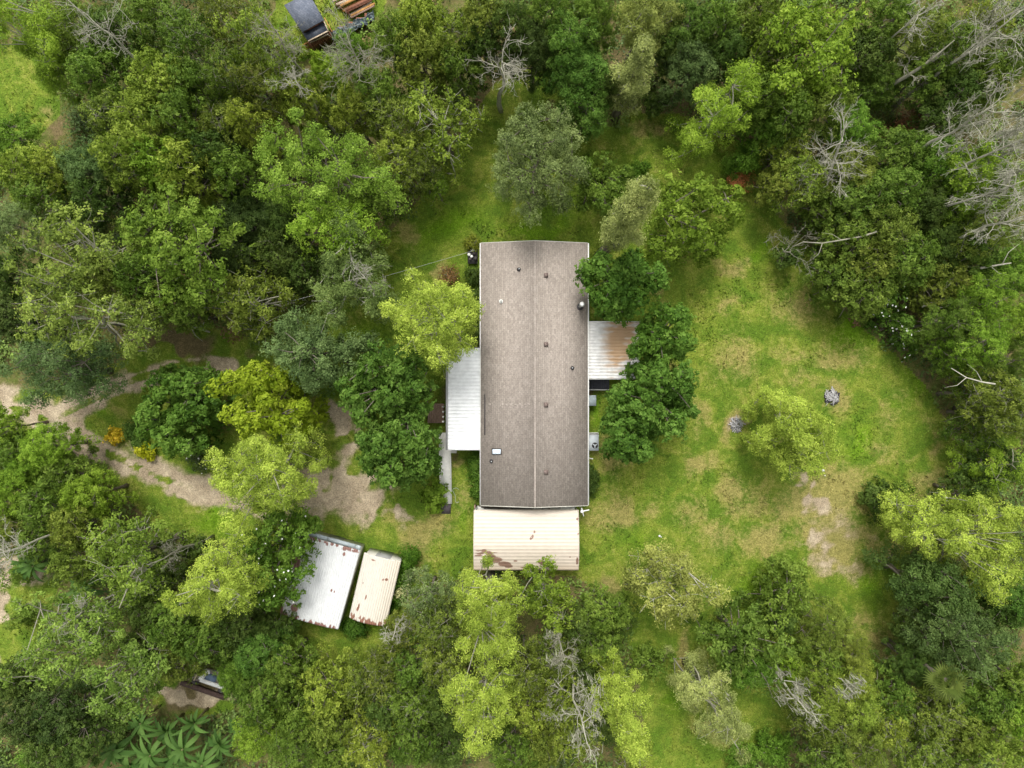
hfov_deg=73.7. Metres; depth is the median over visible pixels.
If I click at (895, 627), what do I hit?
broadleaf tree
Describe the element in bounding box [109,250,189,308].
broadleaf tree
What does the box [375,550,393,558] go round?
door
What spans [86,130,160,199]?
broadleaf tree
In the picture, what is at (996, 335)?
broadleaf tree
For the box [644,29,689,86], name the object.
broadleaf tree
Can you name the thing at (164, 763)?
banana plant
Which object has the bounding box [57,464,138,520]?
broadleaf tree
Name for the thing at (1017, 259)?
broadleaf tree
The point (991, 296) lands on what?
broadleaf tree
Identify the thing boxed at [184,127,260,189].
broadleaf tree
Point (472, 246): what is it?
bush
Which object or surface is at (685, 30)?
broadleaf tree
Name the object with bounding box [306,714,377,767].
broadleaf tree
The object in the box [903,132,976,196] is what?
broadleaf tree
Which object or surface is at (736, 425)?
brush pile
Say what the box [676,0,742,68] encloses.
broadleaf tree
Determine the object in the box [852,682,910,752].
broadleaf tree
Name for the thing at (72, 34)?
broadleaf tree
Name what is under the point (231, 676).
broadleaf tree
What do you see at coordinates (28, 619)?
bush
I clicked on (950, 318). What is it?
broadleaf tree
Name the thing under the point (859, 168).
broadleaf tree
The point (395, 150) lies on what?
broadleaf tree
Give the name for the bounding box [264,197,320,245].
broadleaf tree
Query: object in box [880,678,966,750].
broadleaf tree
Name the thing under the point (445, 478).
ramp
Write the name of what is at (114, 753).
banana plant
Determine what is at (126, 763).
banana plant
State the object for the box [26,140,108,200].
broadleaf tree
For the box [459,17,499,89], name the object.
broadleaf tree
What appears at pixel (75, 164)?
broadleaf tree
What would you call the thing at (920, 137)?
broadleaf tree
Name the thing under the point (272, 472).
cypress tree
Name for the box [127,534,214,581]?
dead tree
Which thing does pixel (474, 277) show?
bush
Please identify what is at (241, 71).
broadleaf tree
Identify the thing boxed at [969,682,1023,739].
broadleaf tree
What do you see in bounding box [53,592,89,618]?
banana plant
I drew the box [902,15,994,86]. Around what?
broadleaf tree
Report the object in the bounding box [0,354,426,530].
dirt driveway
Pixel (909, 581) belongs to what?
oak tree
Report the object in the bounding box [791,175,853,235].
broadleaf tree
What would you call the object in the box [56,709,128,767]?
broadleaf tree
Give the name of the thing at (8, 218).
broadleaf tree
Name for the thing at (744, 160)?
bush
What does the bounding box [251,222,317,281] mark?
broadleaf tree
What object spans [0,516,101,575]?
dead tree
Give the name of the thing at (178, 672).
broadleaf tree
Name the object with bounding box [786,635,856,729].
broadleaf tree
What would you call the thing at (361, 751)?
broadleaf tree
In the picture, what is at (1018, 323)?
broadleaf tree
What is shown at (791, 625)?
broadleaf tree
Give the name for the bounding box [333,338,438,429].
yard tree
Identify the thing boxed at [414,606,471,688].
broadleaf tree
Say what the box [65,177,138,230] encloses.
broadleaf tree
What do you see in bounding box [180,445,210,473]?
bush
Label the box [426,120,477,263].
utility pole
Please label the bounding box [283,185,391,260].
oak tree
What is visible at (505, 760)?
broadleaf tree
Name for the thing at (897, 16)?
broadleaf tree
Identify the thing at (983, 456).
broadleaf tree
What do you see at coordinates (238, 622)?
broadleaf tree
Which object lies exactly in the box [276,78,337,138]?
broadleaf tree
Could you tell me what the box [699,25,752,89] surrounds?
broadleaf tree
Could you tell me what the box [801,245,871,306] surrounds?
broadleaf tree
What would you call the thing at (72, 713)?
broadleaf tree
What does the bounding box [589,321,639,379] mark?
awning
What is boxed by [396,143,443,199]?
broadleaf tree
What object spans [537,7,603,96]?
broadleaf tree
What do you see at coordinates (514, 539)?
carport
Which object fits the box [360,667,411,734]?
broadleaf tree
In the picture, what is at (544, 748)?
broadleaf tree
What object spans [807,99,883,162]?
broadleaf tree
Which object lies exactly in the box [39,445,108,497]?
broadleaf tree
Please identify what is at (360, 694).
broadleaf tree
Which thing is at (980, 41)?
dead tree
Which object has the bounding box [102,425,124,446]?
bush
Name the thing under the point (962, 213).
broadleaf tree
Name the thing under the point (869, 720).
broadleaf tree
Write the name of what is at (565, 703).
broadleaf tree
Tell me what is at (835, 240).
fallen branch
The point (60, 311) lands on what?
oak tree
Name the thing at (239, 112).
broadleaf tree
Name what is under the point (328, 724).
broadleaf tree
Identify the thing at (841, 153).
dead tree
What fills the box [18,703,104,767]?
broadleaf tree
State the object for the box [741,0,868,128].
oak tree
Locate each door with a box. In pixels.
[327,534,344,539]
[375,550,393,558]
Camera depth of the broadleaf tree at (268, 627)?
51.49 m
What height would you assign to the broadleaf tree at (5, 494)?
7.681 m
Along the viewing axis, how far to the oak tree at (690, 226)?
49.64 m
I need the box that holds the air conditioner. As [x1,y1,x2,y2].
[589,432,598,450]
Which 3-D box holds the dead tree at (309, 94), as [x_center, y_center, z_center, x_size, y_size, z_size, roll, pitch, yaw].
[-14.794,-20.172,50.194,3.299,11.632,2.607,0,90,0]
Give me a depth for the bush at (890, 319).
54.24 m
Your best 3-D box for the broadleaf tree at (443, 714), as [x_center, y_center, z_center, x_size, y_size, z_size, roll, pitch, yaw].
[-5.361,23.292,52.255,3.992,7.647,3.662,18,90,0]
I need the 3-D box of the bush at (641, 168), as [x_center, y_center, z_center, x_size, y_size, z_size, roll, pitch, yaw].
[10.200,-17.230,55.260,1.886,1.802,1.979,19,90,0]
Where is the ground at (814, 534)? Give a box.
[0,0,1023,767]
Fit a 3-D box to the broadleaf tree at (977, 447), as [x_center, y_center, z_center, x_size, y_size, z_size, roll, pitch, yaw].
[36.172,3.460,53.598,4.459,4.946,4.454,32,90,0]
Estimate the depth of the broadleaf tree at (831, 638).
50.77 m
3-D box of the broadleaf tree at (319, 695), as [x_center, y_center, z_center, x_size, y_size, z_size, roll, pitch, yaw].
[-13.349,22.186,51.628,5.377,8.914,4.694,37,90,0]
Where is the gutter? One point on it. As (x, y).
(488, 507)
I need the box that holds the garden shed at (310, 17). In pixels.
[284,0,335,53]
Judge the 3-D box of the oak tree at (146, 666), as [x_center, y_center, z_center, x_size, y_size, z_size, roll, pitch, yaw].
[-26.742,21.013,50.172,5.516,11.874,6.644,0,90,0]
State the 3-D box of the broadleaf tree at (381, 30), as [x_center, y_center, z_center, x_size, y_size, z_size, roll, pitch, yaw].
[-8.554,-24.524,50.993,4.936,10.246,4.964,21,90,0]
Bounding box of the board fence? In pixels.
[293,18,332,60]
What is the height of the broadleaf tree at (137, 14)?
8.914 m
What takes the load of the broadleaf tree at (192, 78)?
on the ground at (814, 534)
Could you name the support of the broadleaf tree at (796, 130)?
on the ground at (814, 534)
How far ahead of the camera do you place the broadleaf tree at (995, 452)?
50.55 m
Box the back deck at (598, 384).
[589,380,608,389]
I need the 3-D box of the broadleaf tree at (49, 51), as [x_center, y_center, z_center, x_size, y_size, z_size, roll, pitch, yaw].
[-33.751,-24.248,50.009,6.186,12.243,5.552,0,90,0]
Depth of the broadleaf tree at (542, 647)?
50.16 m
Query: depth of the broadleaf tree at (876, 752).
48.57 m
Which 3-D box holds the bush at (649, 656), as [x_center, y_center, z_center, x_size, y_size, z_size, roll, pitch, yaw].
[11.113,22.206,54.237,4.059,3.759,2.737,-37,90,0]
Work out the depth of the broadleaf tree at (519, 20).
47.95 m
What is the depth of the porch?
53.28 m
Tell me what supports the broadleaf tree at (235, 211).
on the ground at (814, 534)
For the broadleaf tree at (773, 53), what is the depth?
47.99 m
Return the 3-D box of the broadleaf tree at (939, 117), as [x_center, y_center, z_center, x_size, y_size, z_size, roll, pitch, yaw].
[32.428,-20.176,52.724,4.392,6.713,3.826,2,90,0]
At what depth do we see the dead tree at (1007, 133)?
45.11 m
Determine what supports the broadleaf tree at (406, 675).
on the ground at (814, 534)
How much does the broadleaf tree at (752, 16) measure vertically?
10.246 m
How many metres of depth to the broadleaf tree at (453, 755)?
50.67 m
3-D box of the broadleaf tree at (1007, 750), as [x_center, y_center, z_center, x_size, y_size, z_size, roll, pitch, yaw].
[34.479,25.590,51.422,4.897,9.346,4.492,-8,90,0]
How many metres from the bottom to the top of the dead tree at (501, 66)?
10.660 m
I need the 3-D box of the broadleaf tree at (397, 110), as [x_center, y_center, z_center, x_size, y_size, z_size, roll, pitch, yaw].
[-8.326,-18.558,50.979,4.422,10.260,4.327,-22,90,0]
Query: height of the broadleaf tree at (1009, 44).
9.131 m
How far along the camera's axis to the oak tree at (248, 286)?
49.62 m
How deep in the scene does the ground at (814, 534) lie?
56.00 m
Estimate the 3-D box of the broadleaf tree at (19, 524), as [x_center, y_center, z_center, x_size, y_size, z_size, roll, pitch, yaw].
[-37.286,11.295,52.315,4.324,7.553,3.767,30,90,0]
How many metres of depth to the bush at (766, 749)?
54.28 m
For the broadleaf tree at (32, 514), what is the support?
on the ground at (814, 534)
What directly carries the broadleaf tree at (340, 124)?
on the ground at (814, 534)
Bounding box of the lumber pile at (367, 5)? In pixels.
[333,0,374,18]
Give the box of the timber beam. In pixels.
[180,680,225,699]
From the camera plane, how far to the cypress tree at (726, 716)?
47.59 m
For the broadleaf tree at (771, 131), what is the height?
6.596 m
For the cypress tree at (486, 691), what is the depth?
45.20 m
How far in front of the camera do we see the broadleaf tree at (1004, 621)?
49.66 m
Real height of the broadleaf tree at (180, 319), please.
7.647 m
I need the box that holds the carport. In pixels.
[473,505,578,569]
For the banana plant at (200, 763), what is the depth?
52.76 m
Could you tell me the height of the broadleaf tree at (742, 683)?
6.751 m
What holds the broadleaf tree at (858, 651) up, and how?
on the ground at (814, 534)
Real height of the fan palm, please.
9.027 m
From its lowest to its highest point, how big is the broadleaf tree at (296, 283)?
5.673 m
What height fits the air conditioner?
1.050 m
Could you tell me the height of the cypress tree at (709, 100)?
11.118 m
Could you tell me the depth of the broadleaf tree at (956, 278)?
50.87 m
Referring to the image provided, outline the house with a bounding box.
[480,240,588,507]
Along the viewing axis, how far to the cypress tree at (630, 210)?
40.95 m
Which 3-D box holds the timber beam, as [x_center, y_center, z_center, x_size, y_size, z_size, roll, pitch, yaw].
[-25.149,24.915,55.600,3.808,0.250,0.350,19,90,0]
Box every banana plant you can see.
[8,552,39,571]
[12,555,51,581]
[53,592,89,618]
[66,577,105,607]
[88,727,141,767]
[116,747,146,767]
[127,701,160,743]
[130,735,169,767]
[140,712,184,747]
[151,745,188,767]
[164,727,201,767]
[171,707,210,735]
[176,743,221,767]
[203,728,235,761]
[227,717,247,743]
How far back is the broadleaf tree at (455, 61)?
49.46 m
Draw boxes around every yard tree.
[131,361,241,459]
[202,359,330,454]
[234,499,324,612]
[257,305,384,399]
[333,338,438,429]
[354,406,443,492]
[573,247,671,327]
[597,354,700,464]
[626,295,699,368]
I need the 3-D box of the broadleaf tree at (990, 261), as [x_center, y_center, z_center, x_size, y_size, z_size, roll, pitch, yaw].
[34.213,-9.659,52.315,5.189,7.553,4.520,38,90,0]
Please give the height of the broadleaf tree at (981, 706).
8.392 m
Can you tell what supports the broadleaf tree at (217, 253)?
on the ground at (814, 534)
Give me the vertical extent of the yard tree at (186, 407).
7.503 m
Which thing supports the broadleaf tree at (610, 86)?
on the ground at (814, 534)
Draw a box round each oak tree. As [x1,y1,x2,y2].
[0,200,142,301]
[0,332,130,410]
[0,578,132,692]
[9,280,166,361]
[77,502,203,622]
[81,630,178,723]
[109,178,262,316]
[206,259,317,351]
[251,107,413,226]
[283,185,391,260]
[303,206,402,333]
[404,75,492,185]
[485,98,591,228]
[507,555,579,637]
[564,149,635,217]
[620,537,733,629]
[639,168,748,271]
[683,588,795,700]
[740,551,816,639]
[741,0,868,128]
[862,536,986,622]
[893,592,1023,686]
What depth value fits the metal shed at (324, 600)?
53.40 m
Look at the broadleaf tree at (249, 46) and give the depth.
46.82 m
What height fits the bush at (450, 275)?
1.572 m
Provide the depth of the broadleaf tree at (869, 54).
49.93 m
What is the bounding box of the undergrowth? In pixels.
[0,0,1023,767]
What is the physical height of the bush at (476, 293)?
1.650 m
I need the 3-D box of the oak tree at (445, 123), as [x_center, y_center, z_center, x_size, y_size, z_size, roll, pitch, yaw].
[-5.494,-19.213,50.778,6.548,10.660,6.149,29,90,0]
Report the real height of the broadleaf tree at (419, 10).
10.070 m
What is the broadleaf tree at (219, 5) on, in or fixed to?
on the ground at (814, 534)
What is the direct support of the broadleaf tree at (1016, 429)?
on the ground at (814, 534)
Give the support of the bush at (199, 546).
on the ground at (814, 534)
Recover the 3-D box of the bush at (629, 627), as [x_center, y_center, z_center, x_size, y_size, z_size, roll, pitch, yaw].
[8.877,18.774,54.061,3.574,4.240,2.448,-12,90,0]
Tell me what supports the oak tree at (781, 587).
on the ground at (814, 534)
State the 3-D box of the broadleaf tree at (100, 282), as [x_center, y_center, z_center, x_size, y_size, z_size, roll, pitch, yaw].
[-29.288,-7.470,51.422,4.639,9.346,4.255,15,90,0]
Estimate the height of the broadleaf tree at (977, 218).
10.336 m
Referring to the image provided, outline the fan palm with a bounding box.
[887,638,971,703]
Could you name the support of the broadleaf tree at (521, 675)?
on the ground at (814, 534)
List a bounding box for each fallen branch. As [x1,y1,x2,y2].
[792,231,876,258]
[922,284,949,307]
[944,364,995,387]
[980,243,1019,274]
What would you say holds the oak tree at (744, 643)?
on the ground at (814, 534)
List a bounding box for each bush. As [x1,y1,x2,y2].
[0,559,36,595]
[1,595,46,631]
[12,743,58,767]
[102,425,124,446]
[121,419,149,448]
[133,443,155,461]
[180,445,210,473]
[182,534,214,568]
[339,616,370,641]
[389,542,421,613]
[393,584,413,602]
[418,478,451,513]
[438,263,459,286]
[458,320,479,347]
[462,233,481,252]
[462,262,479,289]
[464,450,479,501]
[466,288,479,315]
[589,463,602,499]
[604,599,643,642]
[612,736,653,767]
[624,640,679,682]
[630,159,651,179]
[640,85,672,118]
[719,139,767,181]
[721,740,757,767]
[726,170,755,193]
[752,724,796,767]
[770,242,804,270]
[856,474,910,525]
[863,286,920,361]
[882,107,926,141]
[882,480,917,499]
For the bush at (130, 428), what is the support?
on the ground at (814, 534)
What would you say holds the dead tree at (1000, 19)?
on the ground at (814, 534)
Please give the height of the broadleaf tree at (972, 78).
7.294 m
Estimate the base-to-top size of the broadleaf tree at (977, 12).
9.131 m
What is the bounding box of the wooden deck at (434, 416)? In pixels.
[428,404,444,422]
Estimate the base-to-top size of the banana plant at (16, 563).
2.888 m
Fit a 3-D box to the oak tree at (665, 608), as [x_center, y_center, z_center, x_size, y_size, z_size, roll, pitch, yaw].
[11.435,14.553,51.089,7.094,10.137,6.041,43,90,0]
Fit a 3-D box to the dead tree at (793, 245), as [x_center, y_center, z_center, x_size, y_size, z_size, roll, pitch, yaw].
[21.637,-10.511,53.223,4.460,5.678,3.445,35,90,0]
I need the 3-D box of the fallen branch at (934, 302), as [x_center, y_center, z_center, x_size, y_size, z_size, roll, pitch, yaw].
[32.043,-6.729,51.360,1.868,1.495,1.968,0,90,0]
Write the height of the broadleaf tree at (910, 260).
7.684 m
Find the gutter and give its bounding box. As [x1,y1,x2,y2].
[474,504,560,508]
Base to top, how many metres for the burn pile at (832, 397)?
0.662 m
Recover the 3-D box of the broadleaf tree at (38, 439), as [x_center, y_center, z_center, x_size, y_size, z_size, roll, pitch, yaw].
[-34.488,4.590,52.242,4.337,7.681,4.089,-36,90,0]
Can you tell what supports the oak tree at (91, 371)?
on the ground at (814, 534)
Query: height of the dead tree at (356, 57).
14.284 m
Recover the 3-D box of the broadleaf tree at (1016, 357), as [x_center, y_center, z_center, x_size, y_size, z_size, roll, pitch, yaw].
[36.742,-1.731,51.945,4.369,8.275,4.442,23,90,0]
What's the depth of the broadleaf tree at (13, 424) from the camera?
51.51 m
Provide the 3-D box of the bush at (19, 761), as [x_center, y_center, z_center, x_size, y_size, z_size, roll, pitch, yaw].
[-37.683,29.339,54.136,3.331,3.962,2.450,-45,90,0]
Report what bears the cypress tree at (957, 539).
on the ground at (814, 534)
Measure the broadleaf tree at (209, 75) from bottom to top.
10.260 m
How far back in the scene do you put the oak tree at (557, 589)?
49.60 m
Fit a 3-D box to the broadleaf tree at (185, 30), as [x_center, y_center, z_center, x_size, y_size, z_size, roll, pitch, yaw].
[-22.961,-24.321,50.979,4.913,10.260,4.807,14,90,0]
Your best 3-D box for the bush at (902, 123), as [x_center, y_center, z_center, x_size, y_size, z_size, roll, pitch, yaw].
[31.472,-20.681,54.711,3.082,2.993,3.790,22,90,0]
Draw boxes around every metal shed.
[280,531,364,628]
[349,548,402,625]
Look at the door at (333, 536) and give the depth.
55.53 m
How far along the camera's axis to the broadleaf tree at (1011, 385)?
49.19 m
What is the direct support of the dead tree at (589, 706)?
on the ground at (814, 534)
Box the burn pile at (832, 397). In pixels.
[824,386,839,405]
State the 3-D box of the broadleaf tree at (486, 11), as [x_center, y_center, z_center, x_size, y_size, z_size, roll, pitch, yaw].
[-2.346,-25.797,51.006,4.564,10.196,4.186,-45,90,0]
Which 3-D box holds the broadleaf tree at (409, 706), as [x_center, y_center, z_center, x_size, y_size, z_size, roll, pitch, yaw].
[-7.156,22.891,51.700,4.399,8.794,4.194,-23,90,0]
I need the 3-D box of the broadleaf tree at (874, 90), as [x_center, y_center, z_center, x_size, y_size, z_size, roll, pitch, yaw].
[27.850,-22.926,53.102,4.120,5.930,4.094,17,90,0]
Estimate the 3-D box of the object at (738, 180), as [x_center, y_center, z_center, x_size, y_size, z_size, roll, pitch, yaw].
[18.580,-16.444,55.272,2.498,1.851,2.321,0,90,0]
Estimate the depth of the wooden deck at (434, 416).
55.50 m
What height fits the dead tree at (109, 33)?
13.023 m
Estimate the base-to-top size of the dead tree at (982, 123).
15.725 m
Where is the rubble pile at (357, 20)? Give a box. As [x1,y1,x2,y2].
[330,10,373,39]
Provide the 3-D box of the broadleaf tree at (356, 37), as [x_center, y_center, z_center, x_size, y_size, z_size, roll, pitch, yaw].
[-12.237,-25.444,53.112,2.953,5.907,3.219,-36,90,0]
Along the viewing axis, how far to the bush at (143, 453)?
55.21 m
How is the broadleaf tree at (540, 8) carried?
on the ground at (814, 534)
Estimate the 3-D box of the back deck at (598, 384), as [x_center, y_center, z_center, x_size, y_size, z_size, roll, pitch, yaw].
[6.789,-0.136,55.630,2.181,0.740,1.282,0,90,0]
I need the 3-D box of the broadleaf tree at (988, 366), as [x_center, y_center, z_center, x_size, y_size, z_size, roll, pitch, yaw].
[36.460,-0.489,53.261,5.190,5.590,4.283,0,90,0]
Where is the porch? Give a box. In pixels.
[446,348,479,449]
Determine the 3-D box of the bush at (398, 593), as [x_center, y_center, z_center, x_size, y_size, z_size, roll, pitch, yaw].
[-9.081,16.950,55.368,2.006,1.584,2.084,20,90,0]
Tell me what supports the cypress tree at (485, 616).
on the ground at (814, 534)
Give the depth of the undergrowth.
55.35 m
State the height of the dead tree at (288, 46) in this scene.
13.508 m
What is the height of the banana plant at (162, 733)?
4.200 m
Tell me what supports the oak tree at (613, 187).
on the ground at (814, 534)
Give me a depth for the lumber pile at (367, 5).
55.37 m
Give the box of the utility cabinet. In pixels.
[589,395,595,405]
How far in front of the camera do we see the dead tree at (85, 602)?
47.82 m
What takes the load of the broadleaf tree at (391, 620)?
on the ground at (814, 534)
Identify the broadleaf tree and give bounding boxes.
[0,109,45,169]
[0,140,71,203]
[0,201,68,259]
[0,247,52,302]
[0,294,68,347]
[0,405,48,449]
[0,429,43,471]
[0,443,58,489]
[0,460,55,523]
[0,508,46,562]
[0,652,50,702]
[0,668,85,747]
[8,171,83,230]
[13,510,81,564]
[16,421,102,471]
[16,471,94,531]
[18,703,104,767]
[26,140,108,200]
[26,673,115,749]
[37,0,129,71]
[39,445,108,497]
[40,49,100,105]
[44,531,124,590]
[46,493,119,550]
[52,134,135,206]
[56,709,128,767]
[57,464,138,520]
[63,38,140,111]
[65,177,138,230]
[69,255,143,308]
[75,86,150,154]
[80,3,160,72]
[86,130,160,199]
[106,87,204,166]
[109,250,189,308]
[115,621,171,666]
[117,0,201,63]
[122,44,204,135]
[122,133,217,200]
[123,580,187,631]
[129,280,191,335]
[142,592,215,653]
[144,534,191,589]
[145,87,226,149]
[149,137,239,209]
[153,0,230,99]
[156,631,214,685]
[158,289,217,338]
[160,51,237,123]
[177,600,255,668]
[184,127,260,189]
[195,0,256,58]
[197,38,263,122]
[197,100,259,155]
[208,0,307,80]
[208,144,275,207]
[209,227,266,284]
[211,598,274,655]
[211,652,260,699]
[212,178,292,251]
[217,50,291,131]
[223,96,295,163]
[230,691,296,766]
[231,619,299,679]
[236,652,305,735]
[249,599,302,655]
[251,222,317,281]
[259,47,322,121]
[261,707,338,767]
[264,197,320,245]
[264,622,320,691]
[271,683,326,744]
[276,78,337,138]
[278,252,324,301]
[294,639,365,720]
[306,682,365,751]
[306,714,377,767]
[308,48,350,100]
[329,80,382,151]
[332,28,375,74]
[332,644,393,711]
[338,694,397,767]
[349,60,411,139]
[356,178,406,233]
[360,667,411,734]
[361,93,428,160]
[361,628,409,706]
[365,4,424,97]
[370,124,441,197]
[379,650,439,732]
[380,600,428,653]
[385,703,441,767]
[388,630,440,689]
[391,0,455,69]
[393,25,455,104]
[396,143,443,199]
[397,565,459,625]
[411,594,470,654]
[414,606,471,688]
[415,658,458,729]
[423,171,448,207]
[423,712,474,767]
[424,0,480,86]
[430,39,489,103]
[453,0,513,65]
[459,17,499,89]
[485,713,538,767]
[487,0,536,79]
[495,635,550,697]
[497,665,557,739]
[503,17,562,92]
[516,0,580,51]
[519,706,570,767]
[525,628,580,687]
[531,660,594,734]
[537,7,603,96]
[539,39,612,128]
[545,691,606,767]
[556,652,601,704]
[557,80,609,144]
[557,602,601,649]
[565,0,622,63]
[571,608,628,670]
[574,580,632,636]
[582,684,621,748]
[591,62,624,108]
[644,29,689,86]
[652,38,720,113]
[656,0,720,76]
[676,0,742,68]
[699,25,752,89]
[719,0,783,65]
[719,71,786,136]
[719,646,773,694]
[733,106,798,159]
[736,26,792,94]
[744,158,802,208]
[744,595,797,638]
[748,85,814,160]
[756,130,813,175]
[762,150,829,217]
[763,633,808,684]
[783,620,845,685]
[784,685,855,749]
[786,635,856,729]
[789,715,852,767]
[791,73,859,153]
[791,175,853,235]
[791,586,855,661]
[798,140,880,204]
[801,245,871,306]
[804,668,890,732]
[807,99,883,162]
[807,212,878,273]
[811,170,893,237]
[817,257,901,325]
[818,641,876,704]
[819,620,870,672]
[823,702,895,767]
[828,233,899,291]
[829,125,917,181]
[833,196,919,264]
[834,24,898,87]
[838,0,915,73]
[841,57,906,111]
[846,163,931,225]
[852,659,919,725]
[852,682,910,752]
[862,0,953,74]
[862,701,953,767]
[869,634,938,686]
[874,230,943,294]
[876,124,941,182]
[880,44,960,110]
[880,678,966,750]
[887,602,955,663]
[889,94,971,143]
[893,176,954,236]
[895,213,971,277]
[897,293,989,354]
[900,256,973,317]
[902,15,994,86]
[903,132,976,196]
[908,324,979,378]
[909,678,992,757]
[909,721,984,767]
[916,175,987,230]
[917,64,984,133]
[924,270,1019,336]
[924,303,1015,380]
[924,467,998,514]
[926,0,1018,71]
[926,138,1018,201]
[933,56,1018,112]
[933,659,1023,726]
[936,223,1003,285]
[936,364,1023,425]
[936,695,1023,767]
[937,404,1003,457]
[938,382,1023,439]
[944,440,1022,491]
[946,425,1023,496]
[949,31,1023,99]
[949,198,1023,265]
[949,352,1020,398]
[951,568,1023,630]
[952,161,1023,226]
[952,386,1008,441]
[957,567,1023,628]
[963,241,1023,301]
[964,332,1023,388]
[968,295,1023,345]
[968,631,1023,709]
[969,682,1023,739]
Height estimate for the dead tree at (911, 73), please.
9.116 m
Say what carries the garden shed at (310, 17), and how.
on the ground at (814, 534)
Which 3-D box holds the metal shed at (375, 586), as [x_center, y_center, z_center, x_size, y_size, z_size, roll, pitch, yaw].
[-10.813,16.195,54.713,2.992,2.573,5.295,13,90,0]
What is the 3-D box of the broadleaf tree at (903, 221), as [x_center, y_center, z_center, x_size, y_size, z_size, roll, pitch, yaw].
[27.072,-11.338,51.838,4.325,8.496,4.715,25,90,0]
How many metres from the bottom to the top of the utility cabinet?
1.050 m
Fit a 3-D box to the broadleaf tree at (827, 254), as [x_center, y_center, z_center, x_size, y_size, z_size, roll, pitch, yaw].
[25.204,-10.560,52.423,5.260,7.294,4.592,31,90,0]
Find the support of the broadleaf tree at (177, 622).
on the ground at (814, 534)
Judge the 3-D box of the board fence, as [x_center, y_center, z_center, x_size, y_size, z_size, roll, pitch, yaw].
[-15.945,-27.419,55.239,3.981,1.568,1.252,-44,90,0]
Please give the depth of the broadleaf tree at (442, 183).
51.48 m
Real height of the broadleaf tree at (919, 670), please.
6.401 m
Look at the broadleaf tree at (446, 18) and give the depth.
47.64 m
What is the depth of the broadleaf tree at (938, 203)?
49.74 m
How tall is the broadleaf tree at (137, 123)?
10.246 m
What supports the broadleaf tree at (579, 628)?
on the ground at (814, 534)
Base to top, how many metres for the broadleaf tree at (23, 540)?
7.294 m
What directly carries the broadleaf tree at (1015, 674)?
on the ground at (814, 534)
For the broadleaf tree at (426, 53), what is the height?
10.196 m
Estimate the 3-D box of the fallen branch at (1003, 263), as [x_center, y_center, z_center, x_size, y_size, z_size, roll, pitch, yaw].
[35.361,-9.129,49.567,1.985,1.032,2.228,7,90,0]
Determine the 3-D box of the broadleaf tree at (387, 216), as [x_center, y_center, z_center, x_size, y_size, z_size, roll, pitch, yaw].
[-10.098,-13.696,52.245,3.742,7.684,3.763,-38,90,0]
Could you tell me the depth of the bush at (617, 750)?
53.41 m
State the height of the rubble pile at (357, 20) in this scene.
1.210 m
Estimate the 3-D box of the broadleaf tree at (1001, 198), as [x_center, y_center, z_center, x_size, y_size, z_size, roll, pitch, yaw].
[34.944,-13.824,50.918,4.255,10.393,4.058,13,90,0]
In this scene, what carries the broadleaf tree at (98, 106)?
on the ground at (814, 534)
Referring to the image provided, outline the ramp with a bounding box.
[439,433,451,513]
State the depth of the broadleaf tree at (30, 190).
50.14 m
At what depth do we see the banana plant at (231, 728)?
53.39 m
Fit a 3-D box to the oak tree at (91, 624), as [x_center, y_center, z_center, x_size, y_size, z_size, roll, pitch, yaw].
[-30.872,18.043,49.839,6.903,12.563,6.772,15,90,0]
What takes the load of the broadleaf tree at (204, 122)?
on the ground at (814, 534)
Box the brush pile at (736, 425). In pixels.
[728,415,745,432]
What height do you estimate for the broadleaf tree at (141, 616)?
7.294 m
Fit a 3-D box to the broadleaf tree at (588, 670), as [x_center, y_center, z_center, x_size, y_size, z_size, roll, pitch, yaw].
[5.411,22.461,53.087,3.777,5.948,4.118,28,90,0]
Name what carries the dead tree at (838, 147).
on the ground at (814, 534)
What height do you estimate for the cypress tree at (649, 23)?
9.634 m
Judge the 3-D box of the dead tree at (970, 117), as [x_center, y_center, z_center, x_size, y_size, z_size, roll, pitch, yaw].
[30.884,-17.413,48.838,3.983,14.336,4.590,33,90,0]
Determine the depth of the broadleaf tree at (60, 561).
48.96 m
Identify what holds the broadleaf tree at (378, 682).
on the ground at (814, 534)
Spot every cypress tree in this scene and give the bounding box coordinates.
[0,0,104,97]
[158,523,276,626]
[201,420,332,549]
[377,266,485,378]
[436,618,525,760]
[447,551,528,701]
[583,645,653,767]
[594,173,660,254]
[606,32,656,122]
[610,0,686,64]
[660,57,765,172]
[661,644,753,766]
[738,384,844,480]
[874,481,1023,608]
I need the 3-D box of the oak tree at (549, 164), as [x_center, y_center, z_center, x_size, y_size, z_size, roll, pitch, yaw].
[1.796,-15.914,50.560,7.705,11.100,8.528,-28,90,0]
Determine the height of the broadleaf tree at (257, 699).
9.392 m
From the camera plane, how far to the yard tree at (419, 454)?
48.77 m
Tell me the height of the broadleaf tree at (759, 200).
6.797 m
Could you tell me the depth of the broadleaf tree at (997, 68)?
49.43 m
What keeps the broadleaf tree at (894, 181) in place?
on the ground at (814, 534)
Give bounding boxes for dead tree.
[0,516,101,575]
[50,0,157,76]
[51,577,135,644]
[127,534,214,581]
[243,9,326,105]
[264,57,340,139]
[318,0,393,97]
[351,255,393,295]
[379,614,408,652]
[458,13,530,113]
[538,643,605,767]
[544,602,584,674]
[766,221,823,274]
[766,664,827,731]
[795,92,875,197]
[802,148,865,186]
[817,657,866,702]
[849,0,947,77]
[853,40,960,116]
[889,0,1023,110]
[904,64,1023,160]
[911,156,1023,220]
[916,0,1023,87]
[922,114,1023,187]
[945,104,1023,171]
[947,184,1023,243]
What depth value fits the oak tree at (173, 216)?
46.78 m

